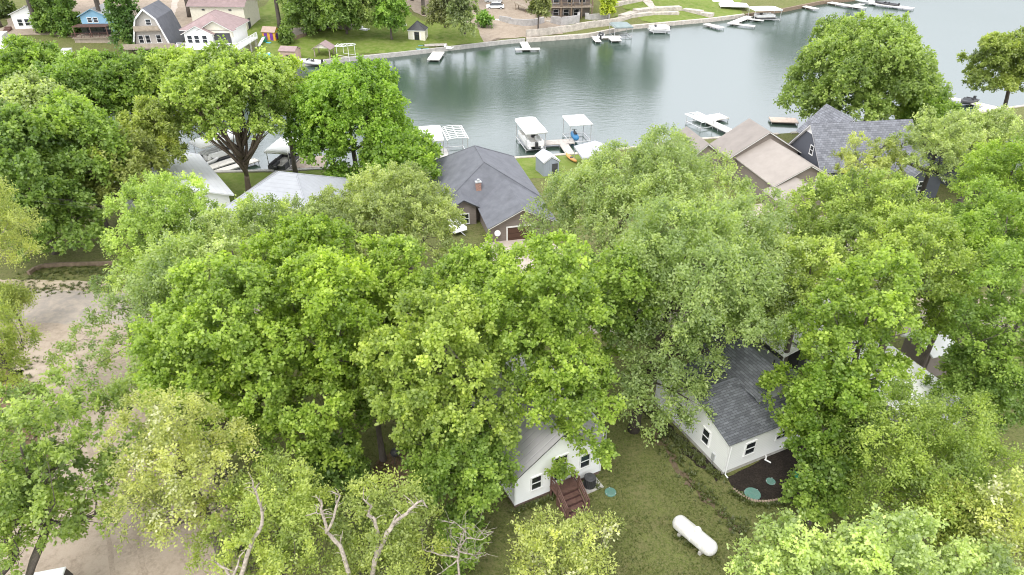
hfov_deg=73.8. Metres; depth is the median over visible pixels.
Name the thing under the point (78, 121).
maple tree
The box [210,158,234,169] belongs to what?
dock
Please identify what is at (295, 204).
oak tree
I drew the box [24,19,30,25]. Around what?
window
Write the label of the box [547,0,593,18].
timber framed house
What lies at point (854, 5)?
dock
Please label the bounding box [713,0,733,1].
boat lift
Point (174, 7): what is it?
path
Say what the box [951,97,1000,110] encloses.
dock
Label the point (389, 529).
dead tree
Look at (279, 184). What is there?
white hip house
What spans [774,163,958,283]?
oak tree
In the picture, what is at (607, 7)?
shore tree
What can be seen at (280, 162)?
pontoon boat
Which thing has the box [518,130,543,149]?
pontoon boat
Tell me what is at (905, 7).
dock
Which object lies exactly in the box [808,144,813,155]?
window
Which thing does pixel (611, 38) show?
dock
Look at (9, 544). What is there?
oak tree
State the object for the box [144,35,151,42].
window
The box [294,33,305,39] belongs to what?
retaining wall
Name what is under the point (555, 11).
window
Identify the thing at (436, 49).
seawall
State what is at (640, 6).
lawn
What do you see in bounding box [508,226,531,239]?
garage door
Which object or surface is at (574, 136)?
jet ski
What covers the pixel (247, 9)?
cream garage
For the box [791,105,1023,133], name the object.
seawall
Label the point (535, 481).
window
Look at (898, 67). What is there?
cottonwood
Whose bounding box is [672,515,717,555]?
propane tank
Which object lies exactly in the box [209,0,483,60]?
lawn
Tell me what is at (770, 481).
septic lid
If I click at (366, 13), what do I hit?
shore tree
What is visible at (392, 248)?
maple tree
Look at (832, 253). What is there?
oak tree
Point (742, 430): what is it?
white shingled house
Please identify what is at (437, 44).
wooden pier
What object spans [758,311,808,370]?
dark shed
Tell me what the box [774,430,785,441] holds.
window
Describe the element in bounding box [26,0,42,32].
hill tree
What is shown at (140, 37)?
window
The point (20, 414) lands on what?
oak tree
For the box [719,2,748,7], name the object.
boat lift
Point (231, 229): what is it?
oak tree
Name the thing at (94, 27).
blue cottage
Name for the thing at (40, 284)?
road verge
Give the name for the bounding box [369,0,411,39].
shore tree
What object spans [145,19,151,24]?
window
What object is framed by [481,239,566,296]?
garage apron
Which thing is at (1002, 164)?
walnut tree
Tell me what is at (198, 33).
white mansion
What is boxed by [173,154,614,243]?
lakeside lawn
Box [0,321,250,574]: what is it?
dirt driveway
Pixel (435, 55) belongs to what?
dock
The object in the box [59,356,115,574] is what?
tyre rut
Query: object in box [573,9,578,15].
window
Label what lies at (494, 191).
hip roofed house
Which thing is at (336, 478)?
maple tree
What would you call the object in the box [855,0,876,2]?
motor boat
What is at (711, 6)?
lawn
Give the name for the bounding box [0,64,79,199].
poplar tree
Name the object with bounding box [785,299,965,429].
mobile home
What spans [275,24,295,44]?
shore tree
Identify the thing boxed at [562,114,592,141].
boat lift
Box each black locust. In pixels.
[90,382,264,564]
[179,446,346,574]
[316,463,454,574]
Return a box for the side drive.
[745,204,916,299]
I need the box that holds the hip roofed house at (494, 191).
[428,145,556,241]
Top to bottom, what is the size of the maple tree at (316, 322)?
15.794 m
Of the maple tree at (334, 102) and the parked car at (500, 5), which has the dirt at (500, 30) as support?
the parked car at (500, 5)
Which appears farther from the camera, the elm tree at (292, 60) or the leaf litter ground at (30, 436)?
the elm tree at (292, 60)
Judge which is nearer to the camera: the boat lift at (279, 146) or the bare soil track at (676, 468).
the bare soil track at (676, 468)
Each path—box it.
[171,0,178,14]
[643,0,654,6]
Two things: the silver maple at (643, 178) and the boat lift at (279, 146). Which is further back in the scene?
the boat lift at (279, 146)
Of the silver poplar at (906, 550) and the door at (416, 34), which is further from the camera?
the door at (416, 34)
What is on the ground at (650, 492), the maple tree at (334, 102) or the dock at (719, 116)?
the maple tree at (334, 102)
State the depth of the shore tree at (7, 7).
153.51 m
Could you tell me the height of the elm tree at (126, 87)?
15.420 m
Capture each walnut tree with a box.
[828,130,908,195]
[884,103,987,203]
[909,263,987,367]
[920,340,1023,435]
[929,171,1023,344]
[933,101,1023,203]
[934,237,1023,429]
[946,131,1023,273]
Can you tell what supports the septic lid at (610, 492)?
on the ground at (650, 492)
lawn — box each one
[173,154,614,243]
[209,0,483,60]
[615,4,644,16]
[617,0,742,19]
[642,16,704,22]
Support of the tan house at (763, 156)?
on the ground at (650, 492)
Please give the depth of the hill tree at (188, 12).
155.53 m
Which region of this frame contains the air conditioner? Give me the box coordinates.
[580,473,603,493]
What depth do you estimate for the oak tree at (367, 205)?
55.08 m
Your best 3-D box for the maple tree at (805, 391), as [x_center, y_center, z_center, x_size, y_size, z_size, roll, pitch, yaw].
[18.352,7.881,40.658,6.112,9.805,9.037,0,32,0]
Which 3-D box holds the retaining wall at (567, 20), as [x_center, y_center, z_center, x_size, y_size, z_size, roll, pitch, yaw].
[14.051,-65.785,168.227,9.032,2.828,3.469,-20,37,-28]
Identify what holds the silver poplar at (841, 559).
on the ground at (650, 492)
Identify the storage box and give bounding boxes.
[61,48,71,54]
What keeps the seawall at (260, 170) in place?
on the ground at (650, 492)
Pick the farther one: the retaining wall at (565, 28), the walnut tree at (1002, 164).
the retaining wall at (565, 28)
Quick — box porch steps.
[550,471,589,519]
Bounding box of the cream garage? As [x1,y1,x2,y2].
[186,0,259,29]
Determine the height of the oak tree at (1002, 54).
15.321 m
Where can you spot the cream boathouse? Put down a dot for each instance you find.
(417, 30)
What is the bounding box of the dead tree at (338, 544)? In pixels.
[306,488,350,574]
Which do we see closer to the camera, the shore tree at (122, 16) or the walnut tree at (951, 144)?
the walnut tree at (951, 144)
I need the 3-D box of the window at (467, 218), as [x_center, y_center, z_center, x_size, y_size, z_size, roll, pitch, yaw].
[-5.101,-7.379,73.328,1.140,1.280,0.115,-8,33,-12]
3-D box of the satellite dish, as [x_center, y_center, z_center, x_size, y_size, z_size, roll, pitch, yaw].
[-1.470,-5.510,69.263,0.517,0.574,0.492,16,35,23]
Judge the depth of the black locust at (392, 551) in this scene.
30.49 m
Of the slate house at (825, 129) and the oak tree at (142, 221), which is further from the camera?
the slate house at (825, 129)
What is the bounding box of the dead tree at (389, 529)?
[363,489,427,574]
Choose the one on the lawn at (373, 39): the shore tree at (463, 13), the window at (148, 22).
the shore tree at (463, 13)
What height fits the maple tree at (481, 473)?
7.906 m
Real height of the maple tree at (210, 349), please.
15.210 m
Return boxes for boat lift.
[189,129,247,164]
[264,137,298,168]
[418,125,443,153]
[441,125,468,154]
[515,117,547,150]
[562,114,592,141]
[609,22,633,37]
[685,112,716,129]
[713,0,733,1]
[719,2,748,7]
[748,6,782,20]
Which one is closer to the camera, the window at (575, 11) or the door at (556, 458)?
the door at (556, 458)
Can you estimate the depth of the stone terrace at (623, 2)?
183.74 m
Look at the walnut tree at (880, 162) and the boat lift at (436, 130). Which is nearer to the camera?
the walnut tree at (880, 162)
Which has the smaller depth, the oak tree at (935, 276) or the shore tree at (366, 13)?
the oak tree at (935, 276)
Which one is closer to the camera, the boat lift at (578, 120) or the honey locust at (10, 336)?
the honey locust at (10, 336)
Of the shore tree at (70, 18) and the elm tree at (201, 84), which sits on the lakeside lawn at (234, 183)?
the elm tree at (201, 84)
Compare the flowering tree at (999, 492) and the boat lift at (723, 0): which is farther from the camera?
the boat lift at (723, 0)
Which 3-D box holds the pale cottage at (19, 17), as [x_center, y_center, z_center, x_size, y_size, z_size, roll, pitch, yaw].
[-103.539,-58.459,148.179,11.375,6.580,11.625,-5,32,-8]
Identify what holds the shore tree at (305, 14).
on the ground at (650, 492)
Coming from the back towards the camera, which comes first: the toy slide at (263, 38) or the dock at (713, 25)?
the dock at (713, 25)
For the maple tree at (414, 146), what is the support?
on the ground at (650, 492)
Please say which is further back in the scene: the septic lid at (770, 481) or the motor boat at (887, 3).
the motor boat at (887, 3)
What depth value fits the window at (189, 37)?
135.74 m
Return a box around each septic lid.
[605,487,615,496]
[744,487,760,499]
[766,478,775,484]
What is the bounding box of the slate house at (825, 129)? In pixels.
[788,103,945,197]
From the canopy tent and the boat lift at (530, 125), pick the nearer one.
the canopy tent
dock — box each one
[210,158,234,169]
[216,157,259,169]
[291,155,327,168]
[427,52,444,61]
[440,148,447,157]
[515,42,539,51]
[544,138,574,152]
[591,35,621,43]
[694,113,731,132]
[703,23,724,29]
[727,16,763,28]
[769,116,798,124]
[802,6,818,10]
[827,2,866,9]
[868,3,913,10]
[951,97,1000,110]
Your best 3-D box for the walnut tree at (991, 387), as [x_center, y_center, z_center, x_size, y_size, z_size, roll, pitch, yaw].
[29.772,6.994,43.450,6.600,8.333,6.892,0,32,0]
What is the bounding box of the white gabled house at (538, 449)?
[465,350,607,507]
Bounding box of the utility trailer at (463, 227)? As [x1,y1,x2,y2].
[448,219,466,235]
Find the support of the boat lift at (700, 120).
in the lake water
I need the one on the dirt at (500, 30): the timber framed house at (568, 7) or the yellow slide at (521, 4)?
the yellow slide at (521, 4)
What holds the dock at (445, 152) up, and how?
in the lake water
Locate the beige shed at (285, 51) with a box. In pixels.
[278,46,300,59]
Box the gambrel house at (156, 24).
[123,0,184,58]
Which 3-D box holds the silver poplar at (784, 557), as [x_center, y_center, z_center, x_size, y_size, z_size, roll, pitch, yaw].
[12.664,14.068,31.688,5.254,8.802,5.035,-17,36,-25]
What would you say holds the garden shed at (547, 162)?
on the lakeside lawn at (234, 183)
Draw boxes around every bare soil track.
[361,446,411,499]
[650,425,746,533]
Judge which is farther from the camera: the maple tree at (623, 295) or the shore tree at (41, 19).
the shore tree at (41, 19)
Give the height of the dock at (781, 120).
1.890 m
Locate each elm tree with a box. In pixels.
[0,33,65,83]
[0,278,40,331]
[31,46,134,115]
[84,44,185,128]
[130,43,196,116]
[149,34,296,190]
[261,52,309,172]
[429,511,491,574]
[894,85,963,138]
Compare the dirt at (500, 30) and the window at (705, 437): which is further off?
the dirt at (500, 30)
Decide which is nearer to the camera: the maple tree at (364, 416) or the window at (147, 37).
the maple tree at (364, 416)
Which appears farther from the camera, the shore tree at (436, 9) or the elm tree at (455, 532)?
the shore tree at (436, 9)
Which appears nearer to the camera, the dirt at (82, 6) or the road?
the road
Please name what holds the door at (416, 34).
in the cream boathouse
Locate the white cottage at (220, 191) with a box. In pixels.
[122,152,233,226]
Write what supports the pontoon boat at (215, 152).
on the boat lift at (200, 143)
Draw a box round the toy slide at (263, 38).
[258,36,266,46]
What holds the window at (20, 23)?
in the pale cottage at (19, 17)
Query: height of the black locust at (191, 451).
13.935 m
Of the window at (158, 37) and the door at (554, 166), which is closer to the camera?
the door at (554, 166)
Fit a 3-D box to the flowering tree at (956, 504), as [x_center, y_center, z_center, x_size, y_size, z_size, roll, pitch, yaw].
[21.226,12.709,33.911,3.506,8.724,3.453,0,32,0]
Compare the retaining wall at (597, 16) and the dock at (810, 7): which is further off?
the dock at (810, 7)
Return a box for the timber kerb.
[26,261,125,274]
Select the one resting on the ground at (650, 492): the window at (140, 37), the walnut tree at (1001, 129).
the walnut tree at (1001, 129)
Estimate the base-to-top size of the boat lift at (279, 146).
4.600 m
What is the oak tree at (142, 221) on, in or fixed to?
on the ground at (650, 492)
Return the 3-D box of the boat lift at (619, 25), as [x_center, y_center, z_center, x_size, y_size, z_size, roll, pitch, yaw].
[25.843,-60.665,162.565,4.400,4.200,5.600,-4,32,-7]
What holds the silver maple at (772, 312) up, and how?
on the ground at (650, 492)
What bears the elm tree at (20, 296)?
on the ground at (650, 492)
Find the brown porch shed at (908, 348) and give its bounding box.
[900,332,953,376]
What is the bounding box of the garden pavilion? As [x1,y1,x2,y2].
[312,40,334,58]
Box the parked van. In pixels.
[24,567,72,574]
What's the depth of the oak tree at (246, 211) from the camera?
49.76 m
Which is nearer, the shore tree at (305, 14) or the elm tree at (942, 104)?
the elm tree at (942, 104)
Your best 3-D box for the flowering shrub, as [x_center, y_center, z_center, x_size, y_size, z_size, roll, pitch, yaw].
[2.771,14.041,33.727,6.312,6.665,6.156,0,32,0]
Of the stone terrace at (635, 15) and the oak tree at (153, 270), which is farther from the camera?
the stone terrace at (635, 15)
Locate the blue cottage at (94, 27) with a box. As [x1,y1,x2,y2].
[71,3,114,42]
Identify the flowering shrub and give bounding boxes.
[504,502,626,574]
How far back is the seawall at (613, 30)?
169.69 m
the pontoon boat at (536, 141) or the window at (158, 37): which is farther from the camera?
the window at (158, 37)
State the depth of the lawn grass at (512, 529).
40.27 m
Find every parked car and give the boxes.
[484,0,501,2]
[486,2,503,8]
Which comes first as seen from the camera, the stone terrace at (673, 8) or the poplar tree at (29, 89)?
the poplar tree at (29, 89)
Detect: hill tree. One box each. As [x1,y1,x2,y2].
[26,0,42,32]
[94,0,100,10]
[184,0,191,16]
[274,0,280,27]
[421,0,425,14]
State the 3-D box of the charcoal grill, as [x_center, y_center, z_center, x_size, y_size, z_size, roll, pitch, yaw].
[-7.356,10.785,43.979,0.950,1.104,0.660,-13,34,-19]
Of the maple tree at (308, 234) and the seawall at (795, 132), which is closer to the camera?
the maple tree at (308, 234)
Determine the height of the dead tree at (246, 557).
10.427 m
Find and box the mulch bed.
[728,445,808,501]
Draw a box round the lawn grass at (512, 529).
[344,420,796,574]
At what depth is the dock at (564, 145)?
99.58 m
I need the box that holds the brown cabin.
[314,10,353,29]
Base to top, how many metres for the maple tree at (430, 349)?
14.977 m
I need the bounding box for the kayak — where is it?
[566,153,576,161]
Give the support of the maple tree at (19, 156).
on the ground at (650, 492)
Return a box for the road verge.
[0,279,1013,306]
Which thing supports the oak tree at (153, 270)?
on the ground at (650, 492)
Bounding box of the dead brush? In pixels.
[422,506,496,574]
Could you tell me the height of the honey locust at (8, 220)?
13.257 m
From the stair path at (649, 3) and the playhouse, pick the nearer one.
the playhouse
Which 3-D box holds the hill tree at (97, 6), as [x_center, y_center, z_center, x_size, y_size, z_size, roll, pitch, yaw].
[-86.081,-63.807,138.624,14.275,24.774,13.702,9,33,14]
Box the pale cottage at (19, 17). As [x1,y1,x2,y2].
[3,5,31,31]
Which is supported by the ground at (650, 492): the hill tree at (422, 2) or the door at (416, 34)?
the hill tree at (422, 2)
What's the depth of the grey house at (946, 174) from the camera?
83.11 m
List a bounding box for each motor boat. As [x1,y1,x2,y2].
[204,157,217,164]
[299,58,323,64]
[597,32,604,39]
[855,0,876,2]
[875,1,899,5]
[961,95,979,103]
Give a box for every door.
[414,32,418,39]
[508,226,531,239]
[552,163,557,174]
[553,452,568,482]
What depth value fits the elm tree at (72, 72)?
81.45 m
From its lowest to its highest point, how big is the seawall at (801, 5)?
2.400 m
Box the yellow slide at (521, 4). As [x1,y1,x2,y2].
[514,1,537,16]
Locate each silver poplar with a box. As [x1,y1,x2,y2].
[723,505,840,574]
[795,501,949,574]
[806,535,883,574]
[919,530,1023,574]
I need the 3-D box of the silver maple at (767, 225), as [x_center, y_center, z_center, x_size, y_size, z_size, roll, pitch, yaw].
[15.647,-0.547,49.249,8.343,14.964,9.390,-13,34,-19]
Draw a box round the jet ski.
[570,129,578,140]
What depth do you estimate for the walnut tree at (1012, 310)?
40.99 m
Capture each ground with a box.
[0,0,1023,574]
[0,357,47,480]
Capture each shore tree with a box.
[0,0,17,17]
[26,0,80,36]
[46,0,81,37]
[102,0,140,50]
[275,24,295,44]
[276,0,326,35]
[312,0,361,31]
[342,0,379,33]
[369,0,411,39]
[421,0,457,27]
[444,0,481,36]
[474,9,494,27]
[525,0,551,28]
[599,0,618,18]
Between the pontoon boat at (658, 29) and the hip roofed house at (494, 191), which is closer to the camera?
the hip roofed house at (494, 191)
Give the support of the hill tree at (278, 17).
on the ground at (650, 492)
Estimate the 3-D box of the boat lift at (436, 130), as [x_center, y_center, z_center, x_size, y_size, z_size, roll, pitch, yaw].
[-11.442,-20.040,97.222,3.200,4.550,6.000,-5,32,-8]
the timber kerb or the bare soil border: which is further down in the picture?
the bare soil border
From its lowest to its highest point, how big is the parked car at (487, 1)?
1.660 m
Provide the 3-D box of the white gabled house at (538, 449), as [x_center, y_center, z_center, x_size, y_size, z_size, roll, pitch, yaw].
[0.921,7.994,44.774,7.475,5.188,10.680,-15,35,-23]
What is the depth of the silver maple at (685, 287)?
41.74 m
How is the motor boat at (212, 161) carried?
on the boat lift at (200, 143)
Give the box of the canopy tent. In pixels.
[574,141,613,159]
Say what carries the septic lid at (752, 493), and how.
on the mulch bed
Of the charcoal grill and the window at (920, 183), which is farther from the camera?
the window at (920, 183)
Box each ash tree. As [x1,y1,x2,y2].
[79,123,174,204]
[114,94,197,167]
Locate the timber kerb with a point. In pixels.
(60, 264)
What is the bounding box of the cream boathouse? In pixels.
[407,21,427,40]
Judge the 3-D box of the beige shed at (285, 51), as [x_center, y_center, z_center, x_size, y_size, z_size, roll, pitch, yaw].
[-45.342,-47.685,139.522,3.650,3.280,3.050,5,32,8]
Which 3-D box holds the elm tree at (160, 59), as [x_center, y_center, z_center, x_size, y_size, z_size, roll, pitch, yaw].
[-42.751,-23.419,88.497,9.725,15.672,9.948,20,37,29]
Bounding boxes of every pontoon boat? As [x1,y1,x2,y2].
[198,142,244,162]
[268,153,299,170]
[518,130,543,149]
[648,24,670,32]
[753,13,775,19]
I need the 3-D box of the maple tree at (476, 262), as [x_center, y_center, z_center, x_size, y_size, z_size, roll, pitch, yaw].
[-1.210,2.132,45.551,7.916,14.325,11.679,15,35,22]
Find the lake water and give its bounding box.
[108,0,1023,169]
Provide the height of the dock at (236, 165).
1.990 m
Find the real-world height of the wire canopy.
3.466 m
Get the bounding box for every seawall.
[214,165,362,172]
[294,38,524,67]
[514,133,778,158]
[526,13,744,41]
[745,0,854,15]
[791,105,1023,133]
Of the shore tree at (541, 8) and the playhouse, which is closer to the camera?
the playhouse
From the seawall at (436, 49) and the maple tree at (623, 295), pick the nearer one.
the maple tree at (623, 295)
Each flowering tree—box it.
[908,470,997,557]
[956,465,1023,574]
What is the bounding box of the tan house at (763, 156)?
[666,118,832,214]
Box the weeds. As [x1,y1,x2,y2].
[1,260,792,574]
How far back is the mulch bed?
43.20 m
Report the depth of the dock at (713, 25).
171.02 m
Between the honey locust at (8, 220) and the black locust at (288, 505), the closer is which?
the black locust at (288, 505)
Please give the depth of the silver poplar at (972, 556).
29.43 m
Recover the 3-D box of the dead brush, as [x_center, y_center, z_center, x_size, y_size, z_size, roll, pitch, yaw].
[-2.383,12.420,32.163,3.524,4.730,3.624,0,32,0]
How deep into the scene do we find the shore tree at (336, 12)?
145.58 m
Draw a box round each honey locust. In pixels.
[0,176,48,270]
[0,292,50,422]
[823,375,1023,552]
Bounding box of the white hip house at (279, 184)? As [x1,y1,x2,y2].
[217,170,354,221]
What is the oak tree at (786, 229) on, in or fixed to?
on the ground at (650, 492)
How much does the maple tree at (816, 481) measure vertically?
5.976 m
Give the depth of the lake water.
131.98 m
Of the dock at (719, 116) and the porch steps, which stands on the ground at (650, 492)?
the porch steps
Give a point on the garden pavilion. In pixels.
(326, 44)
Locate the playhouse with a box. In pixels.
[261,26,277,40]
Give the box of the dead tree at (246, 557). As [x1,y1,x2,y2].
[208,472,266,574]
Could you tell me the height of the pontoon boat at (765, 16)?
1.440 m
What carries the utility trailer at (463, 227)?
on the ground at (650, 492)
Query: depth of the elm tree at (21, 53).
92.75 m
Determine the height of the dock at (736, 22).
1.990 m
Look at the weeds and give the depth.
43.82 m
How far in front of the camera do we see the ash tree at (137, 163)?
67.75 m
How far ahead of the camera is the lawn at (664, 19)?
175.61 m
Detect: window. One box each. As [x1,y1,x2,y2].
[16,19,23,25]
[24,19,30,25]
[86,17,92,22]
[92,17,98,22]
[138,35,144,42]
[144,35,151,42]
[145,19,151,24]
[155,35,162,42]
[186,35,193,42]
[193,35,200,43]
[201,35,207,42]
[460,213,469,223]
[530,473,542,492]
[553,9,558,14]
[563,9,568,15]
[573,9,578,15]
[578,452,590,470]
[699,425,710,447]
[742,439,757,457]
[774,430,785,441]
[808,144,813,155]
[916,181,922,190]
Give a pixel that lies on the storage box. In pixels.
(66, 49)
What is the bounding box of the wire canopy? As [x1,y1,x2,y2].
[335,43,355,60]
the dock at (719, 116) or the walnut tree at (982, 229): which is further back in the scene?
the dock at (719, 116)
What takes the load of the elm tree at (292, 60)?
on the lakeside lawn at (234, 183)
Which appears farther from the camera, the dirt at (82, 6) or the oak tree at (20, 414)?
the dirt at (82, 6)
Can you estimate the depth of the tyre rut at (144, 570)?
39.54 m
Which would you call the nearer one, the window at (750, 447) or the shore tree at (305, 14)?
the window at (750, 447)
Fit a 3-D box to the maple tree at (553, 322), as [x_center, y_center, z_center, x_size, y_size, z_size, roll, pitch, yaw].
[2.117,3.083,41.818,9.225,16.725,14.139,0,32,0]
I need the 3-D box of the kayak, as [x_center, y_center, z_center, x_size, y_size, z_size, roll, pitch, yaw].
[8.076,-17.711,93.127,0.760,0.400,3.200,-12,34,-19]
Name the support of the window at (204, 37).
in the white mansion
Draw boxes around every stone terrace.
[614,0,644,6]
[616,11,678,21]
[618,5,713,17]
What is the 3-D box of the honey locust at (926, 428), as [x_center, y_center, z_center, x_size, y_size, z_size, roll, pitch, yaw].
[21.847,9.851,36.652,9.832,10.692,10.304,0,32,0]
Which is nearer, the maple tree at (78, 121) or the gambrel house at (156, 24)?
the maple tree at (78, 121)
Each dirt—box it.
[0,0,192,36]
[405,0,567,41]
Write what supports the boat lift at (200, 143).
in the lake water
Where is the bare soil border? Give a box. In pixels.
[643,409,720,481]
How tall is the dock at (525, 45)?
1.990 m
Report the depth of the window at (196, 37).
135.75 m
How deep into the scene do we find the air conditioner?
42.06 m
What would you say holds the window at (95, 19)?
in the blue cottage at (94, 27)
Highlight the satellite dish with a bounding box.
[494,230,500,235]
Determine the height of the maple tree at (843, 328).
15.329 m
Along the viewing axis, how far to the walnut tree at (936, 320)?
45.71 m
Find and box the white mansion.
[176,9,257,53]
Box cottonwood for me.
[773,10,955,121]
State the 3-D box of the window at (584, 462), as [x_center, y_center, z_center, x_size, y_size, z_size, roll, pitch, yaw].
[4.484,10.653,41.923,0.860,1.180,0.115,-15,35,-23]
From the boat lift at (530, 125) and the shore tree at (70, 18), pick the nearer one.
the boat lift at (530, 125)
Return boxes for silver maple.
[517,122,758,277]
[593,190,796,448]
[677,182,811,316]
[719,267,811,357]
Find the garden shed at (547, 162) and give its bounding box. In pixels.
[535,149,559,175]
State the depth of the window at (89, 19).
142.57 m
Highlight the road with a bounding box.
[0,289,1019,334]
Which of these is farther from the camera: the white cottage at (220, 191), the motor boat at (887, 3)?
the motor boat at (887, 3)
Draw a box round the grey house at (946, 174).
[921,139,1023,196]
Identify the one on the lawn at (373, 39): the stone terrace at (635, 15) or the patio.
the patio
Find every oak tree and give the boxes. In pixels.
[0,360,154,574]
[0,440,92,574]
[43,223,219,416]
[98,168,231,299]
[188,202,271,318]
[211,190,299,257]
[265,191,363,255]
[296,158,466,277]
[746,210,821,277]
[759,229,853,361]
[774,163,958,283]
[841,201,990,351]
[956,25,1023,115]
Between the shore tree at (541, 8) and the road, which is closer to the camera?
the road
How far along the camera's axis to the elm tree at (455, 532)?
35.55 m
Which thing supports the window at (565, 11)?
in the timber framed house at (568, 7)
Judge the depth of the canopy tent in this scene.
89.30 m
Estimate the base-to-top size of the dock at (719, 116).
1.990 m
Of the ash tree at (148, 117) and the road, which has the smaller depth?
the road
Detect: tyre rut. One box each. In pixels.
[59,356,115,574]
[75,354,147,574]
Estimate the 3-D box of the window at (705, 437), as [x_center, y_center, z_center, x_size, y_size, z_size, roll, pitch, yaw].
[12.460,9.590,43.907,0.115,1.280,0.840,-14,35,-21]
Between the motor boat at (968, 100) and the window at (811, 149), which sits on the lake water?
the motor boat at (968, 100)
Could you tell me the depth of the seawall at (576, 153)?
95.21 m
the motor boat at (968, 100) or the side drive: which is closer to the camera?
the side drive
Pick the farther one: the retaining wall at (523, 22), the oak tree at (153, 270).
the retaining wall at (523, 22)
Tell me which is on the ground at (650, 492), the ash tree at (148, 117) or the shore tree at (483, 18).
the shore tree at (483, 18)
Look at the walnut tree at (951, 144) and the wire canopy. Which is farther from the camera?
the wire canopy
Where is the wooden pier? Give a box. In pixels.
[424,43,446,46]
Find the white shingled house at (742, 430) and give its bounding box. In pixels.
[654,316,799,477]
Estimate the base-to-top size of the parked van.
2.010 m
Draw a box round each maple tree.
[0,98,118,262]
[20,85,137,228]
[118,249,363,475]
[234,209,379,395]
[262,244,387,444]
[281,53,420,178]
[292,431,372,514]
[333,324,406,462]
[340,230,441,388]
[349,283,521,468]
[350,127,444,199]
[396,419,523,524]
[416,229,528,379]
[474,228,628,484]
[581,242,662,361]
[756,241,937,434]
[761,357,894,474]
[778,442,860,529]
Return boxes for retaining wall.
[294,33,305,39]
[499,16,544,25]
[526,18,619,36]
[551,12,579,24]
[585,13,609,19]
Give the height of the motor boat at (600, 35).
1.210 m
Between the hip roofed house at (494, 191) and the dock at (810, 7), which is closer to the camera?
the hip roofed house at (494, 191)
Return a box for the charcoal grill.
[390,447,403,459]
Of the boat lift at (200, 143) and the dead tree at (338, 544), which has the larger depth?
the boat lift at (200, 143)
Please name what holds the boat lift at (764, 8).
in the lake water
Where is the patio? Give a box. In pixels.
[290,27,303,34]

